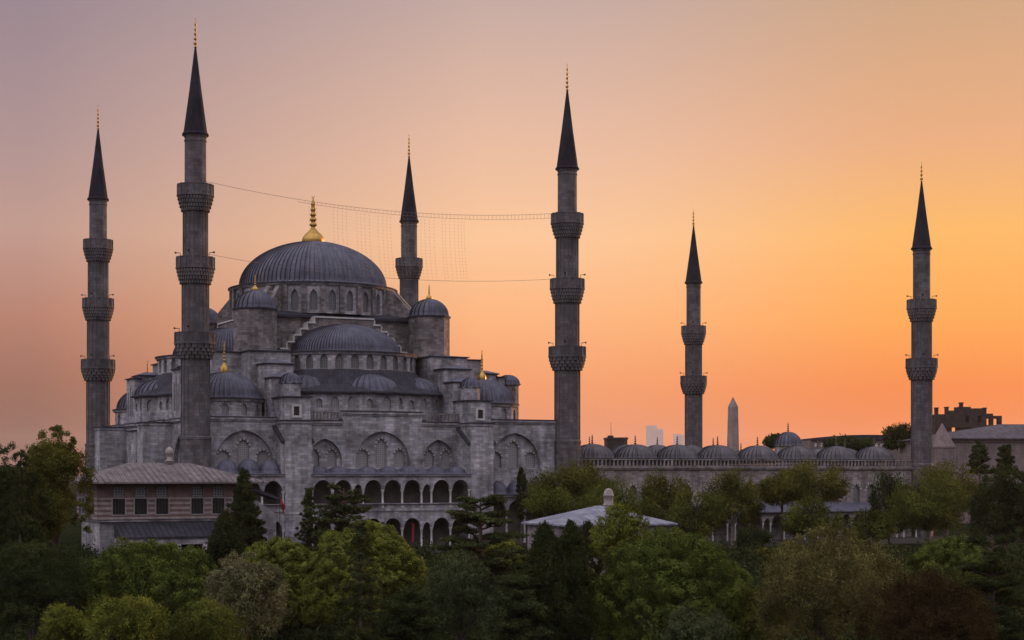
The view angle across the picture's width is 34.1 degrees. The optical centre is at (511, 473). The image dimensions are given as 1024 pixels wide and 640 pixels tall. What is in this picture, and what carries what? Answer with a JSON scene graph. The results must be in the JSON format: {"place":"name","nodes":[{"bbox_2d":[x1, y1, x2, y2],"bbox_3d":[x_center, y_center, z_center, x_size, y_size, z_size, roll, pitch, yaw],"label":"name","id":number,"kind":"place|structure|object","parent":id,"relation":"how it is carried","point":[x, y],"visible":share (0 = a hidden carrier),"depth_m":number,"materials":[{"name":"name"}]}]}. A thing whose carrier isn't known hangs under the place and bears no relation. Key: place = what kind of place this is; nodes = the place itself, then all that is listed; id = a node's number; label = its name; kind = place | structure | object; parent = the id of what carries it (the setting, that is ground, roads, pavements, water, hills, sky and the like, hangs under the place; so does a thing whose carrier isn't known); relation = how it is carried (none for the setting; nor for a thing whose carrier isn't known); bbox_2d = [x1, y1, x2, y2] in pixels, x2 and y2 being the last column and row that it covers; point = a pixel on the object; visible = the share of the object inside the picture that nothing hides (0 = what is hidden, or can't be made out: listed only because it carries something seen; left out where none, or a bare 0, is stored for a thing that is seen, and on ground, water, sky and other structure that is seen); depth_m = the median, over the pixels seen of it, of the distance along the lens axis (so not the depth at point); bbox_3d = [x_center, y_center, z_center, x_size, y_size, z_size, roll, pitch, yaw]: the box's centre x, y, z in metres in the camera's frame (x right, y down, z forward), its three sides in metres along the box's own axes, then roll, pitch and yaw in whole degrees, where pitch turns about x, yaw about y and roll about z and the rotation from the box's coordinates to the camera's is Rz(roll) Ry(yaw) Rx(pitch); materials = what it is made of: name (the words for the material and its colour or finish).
{"place":"outdoors","nodes":[
{"label":"outdoors","id":0,"kind":"place"},
{"bbox_2d":[279,494,284,536],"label":"flag","id":1,"kind":"object","parent":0,"point":[282,505],"visible":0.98,"depth_m":219.00,"materials":[{"name":"fabric"}]},
{"bbox_2d":[0,475,1023,639],"bbox_3d":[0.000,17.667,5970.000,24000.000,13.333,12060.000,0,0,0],"label":"ground","id":2,"kind":"structure","parent":0,"point":[70,534],"depth_m":259.36,"materials":[{"name":"soil"}]},
{"bbox_2d":[7,460,29,633],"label":"cypress","id":3,"kind":"object","parent":2,"relation":"on","point":[19,515],"visible":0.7,"depth_m":159.76,"materials":[{"name":"green plant"}]},
{"bbox_2d":[0,441,53,558],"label":"broadleaf tree","id":4,"kind":"object","parent":2,"relation":"on","point":[7,482],"visible":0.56,"depth_m":169.06,"materials":[{"name":"green plant"}]},
{"bbox_2d":[0,539,93,639],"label":"broadleaf tree","id":5,"kind":"object","parent":2,"relation":"on","point":[31,590],"visible":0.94,"depth_m":138.09,"materials":[{"name":"green plant"}]},
{"bbox_2d":[18,424,98,583],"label":"broadleaf tree","id":6,"kind":"object","parent":2,"relation":"on","point":[50,463],"visible":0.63,"depth_m":176.21,"materials":[{"name":"green plant"}]},
{"bbox_2d":[32,602,91,639],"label":"shrub","id":7,"kind":"object","parent":2,"relation":"on","point":[66,626],"visible":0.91,"depth_m":91.69,"materials":[{"name":"green plant"}]},
{"bbox_2d":[80,105,115,470],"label":"minaret","id":8,"kind":"object","parent":2,"relation":"on","point":[98,368],"visible":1,"depth_m":289.02,"materials":[{"name":"stone"}]},
{"bbox_2d":[78,593,172,639],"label":"shrub","id":9,"kind":"object","parent":2,"relation":"on","point":[129,622],"visible":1,"depth_m":89.20,"materials":[{"name":"green plant"}]},
{"bbox_2d":[63,536,227,639],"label":"broadleaf tree","id":10,"kind":"object","parent":2,"relation":"on","point":[165,566],"visible":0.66,"depth_m":142.79,"materials":[{"name":"green plant"}]},
{"bbox_2d":[70,447,278,557],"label":"pavilion","id":11,"kind":"structure","parent":2,"relation":"on","point":[182,504],"depth_m":210.36,"materials":[{"name":"stone"}]},
{"bbox_2d":[113,486,123,496],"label":"window","id":12,"kind":"structure","parent":11,"relation":"in","point":[118,491],"depth_m":207.91,"materials":[{"name":"grey glass"}]},
{"bbox_2d":[112,498,125,515],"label":"window","id":13,"kind":"structure","parent":11,"relation":"in","point":[118,504],"depth_m":207.91,"materials":[{"name":"metal"}]},
{"bbox_2d":[135,486,145,496],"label":"window","id":14,"kind":"structure","parent":11,"relation":"in","point":[140,491],"depth_m":209.13,"materials":[{"name":"grey glass"}]},
{"bbox_2d":[134,498,147,515],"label":"window","id":15,"kind":"structure","parent":11,"relation":"in","point":[140,504],"depth_m":209.13,"materials":[{"name":"metal"}]},
{"bbox_2d":[157,486,166,496],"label":"window","id":16,"kind":"structure","parent":11,"relation":"in","point":[161,490],"depth_m":210.36,"materials":[{"name":"grey glass"}]},
{"bbox_2d":[155,497,169,514],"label":"window","id":17,"kind":"structure","parent":11,"relation":"in","point":[162,504],"depth_m":210.31,"materials":[{"name":"metal"}]},
{"bbox_2d":[190,497,203,514],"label":"window","id":18,"kind":"structure","parent":11,"relation":"in","point":[196,503],"depth_m":212.27,"materials":[{"name":"metal"}]},
{"bbox_2d":[192,485,201,495],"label":"window","id":19,"kind":"structure","parent":11,"relation":"in","point":[196,490],"depth_m":212.38,"materials":[{"name":"grey glass"}]},
{"bbox_2d":[213,485,222,495],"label":"window","id":20,"kind":"structure","parent":11,"relation":"in","point":[217,490],"depth_m":213.57,"materials":[{"name":"grey glass"}]},
{"bbox_2d":[211,497,225,514],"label":"window","id":21,"kind":"structure","parent":11,"relation":"in","point":[217,503],"depth_m":213.52,"materials":[{"name":"metal"}]},
{"bbox_2d":[174,18,216,467],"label":"minaret","id":22,"kind":"object","parent":2,"relation":"on","point":[195,341],"visible":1,"depth_m":233.53,"materials":[{"name":"stone"}]},
{"bbox_2d":[206,181,552,281],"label":"light display","id":23,"kind":"object","parent":22,"relation":"hanging from","point":[387,237],"visible":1,"depth_m":247.89},
{"bbox_2d":[163,596,249,639],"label":"shrub","id":24,"kind":"object","parent":2,"relation":"on","point":[198,626],"visible":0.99,"depth_m":93.12,"materials":[{"name":"green plant"}]},
{"bbox_2d":[201,509,248,570],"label":"juniper","id":25,"kind":"object","parent":2,"relation":"on","point":[224,538],"visible":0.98,"depth_m":191.15,"materials":[{"name":"green plant"}]},
{"bbox_2d":[225,467,267,560],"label":"juniper","id":26,"kind":"object","parent":2,"relation":"on","point":[246,512],"visible":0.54,"depth_m":199.27,"materials":[{"name":"green plant"}]},
{"bbox_2d":[203,549,293,639],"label":"broadleaf tree","id":27,"kind":"object","parent":2,"relation":"on","point":[256,603],"visible":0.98,"depth_m":114.67,"materials":[{"name":"green plant"}]},
{"bbox_2d":[224,535,337,639],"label":"stone pine","id":28,"kind":"object","parent":2,"relation":"on","point":[287,555],"visible":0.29,"depth_m":155.53,"materials":[{"name":"green plant"}]},
{"bbox_2d":[294,486,321,552],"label":"conifer","id":29,"kind":"object","parent":2,"relation":"on","point":[306,503],"visible":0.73,"depth_m":204.72,"materials":[{"name":"green plant"}]},
{"bbox_2d":[93,196,556,546],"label":"mosque","id":30,"kind":"structure","parent":2,"relation":"on","point":[386,402],"depth_m":252.10,"materials":[{"name":"stone"}]},
{"bbox_2d":[410,523,415,542],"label":"banner","id":31,"kind":"object","parent":30,"relation":"hanging from","point":[413,531],"visible":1,"depth_m":246.28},
{"bbox_2d":[308,482,389,565],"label":"cedar","id":32,"kind":"object","parent":2,"relation":"on","point":[335,511],"visible":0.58,"depth_m":197.42,"materials":[{"name":"green plant"}]},
{"bbox_2d":[330,520,390,639],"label":"conifer","id":33,"kind":"object","parent":2,"relation":"on","point":[361,614],"visible":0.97,"depth_m":121.78,"materials":[{"name":"green plant"}]},
{"bbox_2d":[298,518,429,626],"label":"broadleaf tree","id":34,"kind":"object","parent":2,"relation":"on","point":[397,565],"visible":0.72,"depth_m":145.43,"materials":[{"name":"green plant"}]},
{"bbox_2d":[370,584,447,639],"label":"cedar","id":35,"kind":"object","parent":2,"relation":"on","point":[406,616],"visible":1,"depth_m":111.14,"materials":[{"name":"green plant"}]},
{"bbox_2d":[395,135,422,307],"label":"minaret","id":36,"kind":"object","parent":2,"relation":"on","point":[409,292],"visible":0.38,"depth_m":314.64,"materials":[{"name":"stone"}]},
{"bbox_2d":[415,547,506,639],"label":"broadleaf tree","id":37,"kind":"object","parent":2,"relation":"on","point":[454,582],"visible":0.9,"depth_m":116.79,"materials":[{"name":"green plant"}]},
{"bbox_2d":[429,493,528,626],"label":"cedar","id":38,"kind":"object","parent":2,"relation":"on","point":[497,565],"visible":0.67,"depth_m":166.93,"materials":[{"name":"green plant"}]},
{"bbox_2d":[483,539,527,587],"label":"stone pine","id":39,"kind":"object","parent":2,"relation":"on","point":[503,545],"visible":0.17,"depth_m":173.52,"materials":[{"name":"green plant"}]},
{"bbox_2d":[0,537,1023,639],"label":"undergrowth","id":40,"kind":"object","parent":2,"relation":"on","point":[750,560],"visible":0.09,"depth_m":188.91,"materials":[{"name":"green plant"}]},
{"bbox_2d":[473,574,556,639],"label":"cedar","id":41,"kind":"object","parent":2,"relation":"on","point":[521,605],"visible":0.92,"depth_m":125.28,"materials":[{"name":"green plant"}]},
{"bbox_2d":[515,467,526,546],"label":"cypress","id":42,"kind":"object","parent":2,"relation":"on","point":[521,479],"visible":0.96,"depth_m":231.75,"materials":[{"name":"green plant"}]},
{"bbox_2d":[516,519,575,639],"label":"cypress","id":43,"kind":"object","parent":2,"relation":"on","point":[543,567],"visible":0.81,"depth_m":127.25,"materials":[{"name":"green plant"}]},
{"bbox_2d":[519,479,574,517],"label":"plane tree","id":44,"kind":"object","parent":2,"relation":"on","point":[550,502],"visible":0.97,"depth_m":212.55,"materials":[{"name":"green plant"}]},
{"bbox_2d":[516,455,615,515],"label":"plane tree","id":45,"kind":"object","parent":2,"relation":"on","point":[572,483],"visible":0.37,"depth_m":250.03,"materials":[{"name":"green plant"}]},
{"bbox_2d":[548,64,585,504],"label":"minaret","id":46,"kind":"object","parent":2,"relation":"on","point":[567,355],"visible":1,"depth_m":259.78,"materials":[{"name":"stone"}]},
{"bbox_2d":[550,519,597,639],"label":"cypress","id":47,"kind":"object","parent":2,"relation":"on","point":[571,539],"visible":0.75,"depth_m":129.35,"materials":[{"name":"green plant"}]},
{"bbox_2d":[572,518,606,580],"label":"cypress","id":48,"kind":"object","parent":2,"relation":"on","point":[586,532],"visible":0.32,"depth_m":171.43,"materials":[{"name":"green plant"}]},
{"bbox_2d":[576,568,605,639],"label":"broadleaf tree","id":49,"kind":"object","parent":2,"relation":"on","point":[592,569],"visible":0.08,"depth_m":149.77,"materials":[{"name":"green plant"}]},
{"bbox_2d":[521,488,677,578],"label":"kiosk","id":50,"kind":"object","parent":2,"relation":"on","point":[578,517],"visible":0.19,"depth_m":191.27,"materials":[{"name":"stone"}]},
{"bbox_2d":[569,474,660,517],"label":"plane tree","id":51,"kind":"object","parent":2,"relation":"on","point":[589,500],"visible":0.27,"depth_m":219.97,"materials":[{"name":"green plant"}]},
{"bbox_2d":[588,501,651,563],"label":"broadleaf tree","id":52,"kind":"object","parent":2,"relation":"on","point":[627,525],"visible":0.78,"depth_m":158.99,"materials":[{"name":"green plant"}]},
{"bbox_2d":[638,466,696,520],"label":"plane tree","id":53,"kind":"object","parent":2,"relation":"on","point":[659,494],"visible":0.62,"depth_m":254.00,"materials":[{"name":"green plant"}]},
{"bbox_2d":[586,526,756,639],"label":"broadleaf tree","id":54,"kind":"object","parent":2,"relation":"on","point":[620,582],"visible":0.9,"depth_m":128.90,"materials":[{"name":"green plant"}]},
{"bbox_2d":[680,210,707,447],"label":"minaret","id":55,"kind":"object","parent":2,"relation":"on","point":[693,381],"visible":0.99,"depth_m":343.21,"materials":[{"name":"stone"}]},
{"bbox_2d":[661,487,730,537],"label":"plane tree","id":56,"kind":"object","parent":2,"relation":"on","point":[687,519],"visible":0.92,"depth_m":236.86,"materials":[{"name":"green plant"}]},
{"bbox_2d":[658,603,738,639],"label":"shrub","id":57,"kind":"object","parent":2,"relation":"on","point":[693,629],"visible":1,"depth_m":95.58,"materials":[{"name":"green plant"}]},
{"bbox_2d":[696,464,766,544],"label":"plane tree","id":58,"kind":"object","parent":2,"relation":"on","point":[733,491],"visible":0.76,"depth_m":254.57,"materials":[{"name":"green plant"}]},
{"bbox_2d":[727,398,738,450],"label":"obelisk","id":59,"kind":"object","parent":2,"relation":"on","point":[733,434],"visible":0.36,"depth_m":399.30,"materials":[{"name":"stone"}]},
{"bbox_2d":[581,424,916,540],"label":"mosque courtyard","id":60,"kind":"structure","parent":2,"relation":"on","point":[635,462],"depth_m":278.49,"materials":[{"name":"stone"}]},
{"bbox_2d":[627,483,638,500],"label":"window","id":61,"kind":"structure","parent":60,"relation":"in","point":[631,484],"depth_m":267.42,"materials":[{"name":"grey stone"}]},
{"bbox_2d":[706,483,716,503],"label":"window","id":62,"kind":"structure","parent":60,"relation":"in","point":[712,483],"depth_m":273.80,"materials":[{"name":"grey stone"}]},
{"bbox_2d":[852,482,861,501],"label":"window","id":63,"kind":"structure","parent":60,"relation":"in","point":[854,486],"depth_m":287.11,"materials":[{"name":"grey stone"}]},
{"bbox_2d":[865,482,874,500],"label":"window","id":64,"kind":"structure","parent":60,"relation":"in","point":[867,489],"depth_m":288.38,"materials":[{"name":"grey stone"}]},
{"bbox_2d":[733,525,774,551],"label":"plane tree","id":65,"kind":"object","parent":2,"relation":"on","point":[758,535],"visible":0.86,"depth_m":220.75,"materials":[{"name":"green plant"}]},
{"bbox_2d":[738,587,791,639],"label":"broadleaf tree","id":66,"kind":"object","parent":2,"relation":"on","point":[750,622],"visible":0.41,"depth_m":127.50,"materials":[{"name":"green plant"}]},
{"bbox_2d":[762,433,779,448],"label":"plane tree","id":67,"kind":"object","parent":2,"relation":"on","point":[768,441],"visible":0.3,"depth_m":383.73,"materials":[{"name":"green plant"}]},
{"bbox_2d":[755,468,792,542],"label":"plane tree","id":68,"kind":"object","parent":2,"relation":"on","point":[767,498],"visible":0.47,"depth_m":261.12,"materials":[{"name":"green plant"}]},
{"bbox_2d":[756,541,817,570],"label":"shrub","id":69,"kind":"object","parent":2,"relation":"on","point":[768,553],"visible":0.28,"depth_m":199.00,"materials":[{"name":"green plant"}]},
{"bbox_2d":[769,455,851,528],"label":"plane tree","id":70,"kind":"object","parent":2,"relation":"on","point":[798,487],"visible":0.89,"depth_m":247.82,"materials":[{"name":"green plant"}]},
{"bbox_2d":[776,494,847,540],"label":"plane tree","id":71,"kind":"object","parent":2,"relation":"on","point":[799,520],"visible":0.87,"depth_m":234.67,"materials":[{"name":"green plant"}]},
{"bbox_2d":[751,519,916,639],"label":"broadleaf tree","id":72,"kind":"object","parent":2,"relation":"on","point":[822,612],"visible":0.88,"depth_m":120.58,"materials":[{"name":"green plant"}]},
{"bbox_2d":[821,433,879,450],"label":"plane tree","id":73,"kind":"object","parent":2,"relation":"on","point":[855,445],"visible":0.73,"depth_m":377.46,"materials":[{"name":"green plant"}]},
{"bbox_2d":[842,506,900,543],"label":"plane tree","id":74,"kind":"object","parent":2,"relation":"on","point":[869,527],"visible":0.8,"depth_m":234.29,"materials":[{"name":"green plant"}]},
{"bbox_2d":[849,548,903,579],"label":"shrub","id":75,"kind":"object","parent":2,"relation":"on","point":[886,562],"visible":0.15,"depth_m":188.30,"materials":[{"name":"green plant"}]},
{"bbox_2d":[866,467,915,546],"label":"plane tree","id":76,"kind":"object","parent":2,"relation":"on","point":[874,500],"visible":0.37,"depth_m":248.91,"materials":[{"name":"green plant"}]},
{"bbox_2d":[880,422,910,453],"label":"plane tree","id":77,"kind":"object","parent":2,"relation":"on","point":[891,436],"visible":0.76,"depth_m":393.87,"materials":[{"name":"green plant"}]},
{"bbox_2d":[905,163,937,536],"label":"minaret","id":78,"kind":"object","parent":2,"relation":"on","point":[921,365],"visible":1,"depth_m":291.08,"materials":[{"name":"stone"}]},
{"bbox_2d":[881,470,969,541],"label":"plane tree","id":79,"kind":"object","parent":2,"relation":"on","point":[937,512],"visible":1,"depth_m":235.37,"materials":[{"name":"green plant"}]},
{"bbox_2d":[853,564,1002,639],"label":"broadleaf tree","id":80,"kind":"object","parent":2,"relation":"on","point":[934,618],"visible":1,"depth_m":102.26,"materials":[{"name":"brown plant"}]},
{"bbox_2d":[901,456,980,538],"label":"plane tree","id":81,"kind":"object","parent":2,"relation":"on","point":[971,486],"visible":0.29,"depth_m":253.09,"materials":[{"name":"green plant"}]},
{"bbox_2d":[932,423,955,526],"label":"stone pinnacle","id":82,"kind":"object","parent":2,"relation":"on","point":[944,446],"visible":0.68,"depth_m":343.51,"materials":[{"name":"grey stone"}]},
{"bbox_2d":[903,533,1003,605],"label":"stone pine","id":83,"kind":"object","parent":2,"relation":"on","point":[944,554],"visible":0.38,"depth_m":156.24,"materials":[{"name":"green plant"}]},
{"bbox_2d":[887,424,1023,522],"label":"palace","id":84,"kind":"structure","parent":2,"relation":"on","point":[992,438],"depth_m":372.19,"materials":[{"name":"stone"}]},
{"bbox_2d":[966,440,991,481],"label":"cedar","id":85,"kind":"object","parent":2,"relation":"on","point":[978,456],"visible":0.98,"depth_m":334.26,"materials":[{"name":"green plant"}]},
{"bbox_2d":[956,533,1023,639],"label":"cedar","id":86,"kind":"object","parent":2,"relation":"on","point":[993,567],"visible":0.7,"depth_m":127.11,"materials":[{"name":"green plant"}]},
{"bbox_2d":[966,463,1023,556],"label":"broadleaf tree","id":87,"kind":"object","parent":2,"relation":"on","point":[1002,507],"visible":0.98,"depth_m":213.55,"materials":[{"name":"green plant"}]},
{"bbox_2d":[994,444,1015,471],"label":"cedar","id":88,"kind":"object","parent":2,"relation":"on","point":[1005,453],"visible":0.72,"depth_m":334.36,"materials":[{"name":"green plant"}]},
{"bbox_2d":[0,0,1023,474],"label":"sky","id":89,"kind":"structure","parent":0,"point":[797,135],"materials":[{"name":"orange"}]},
{"bbox_2d":[603,435,627,449],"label":"flat roofed building","id":90,"kind":"structure","parent":0,"point":[610,442],"depth_m":420.10,"materials":[{"name":"stone"}]},
{"bbox_2d":[646,425,662,446],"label":"skyscraper","id":91,"kind":"structure","parent":0,"point":[653,433],"depth_m":9304.07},
{"bbox_2d":[673,434,683,444],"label":"skyscraper","id":92,"kind":"structure","parent":0,"point":[680,439],"depth_m":10309.44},
{"bbox_2d":[411,535,1018,554],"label":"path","id":93,"kind":"structure","parent":0,"point":[906,540],"depth_m":269.34,"materials":[{"name":"grey"}]},
{"bbox_2d":[801,435,899,464],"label":"long building","id":94,"kind":"structure","parent":0,"point":[810,443],"depth_m":430.05,"materials":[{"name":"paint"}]},
{"bbox_2d":[933,402,1001,433],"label":"ruined building","id":95,"kind":"structure","parent":0,"point":[960,417],"depth_m":450.46,"materials":[{"name":"stone"}]}
]}

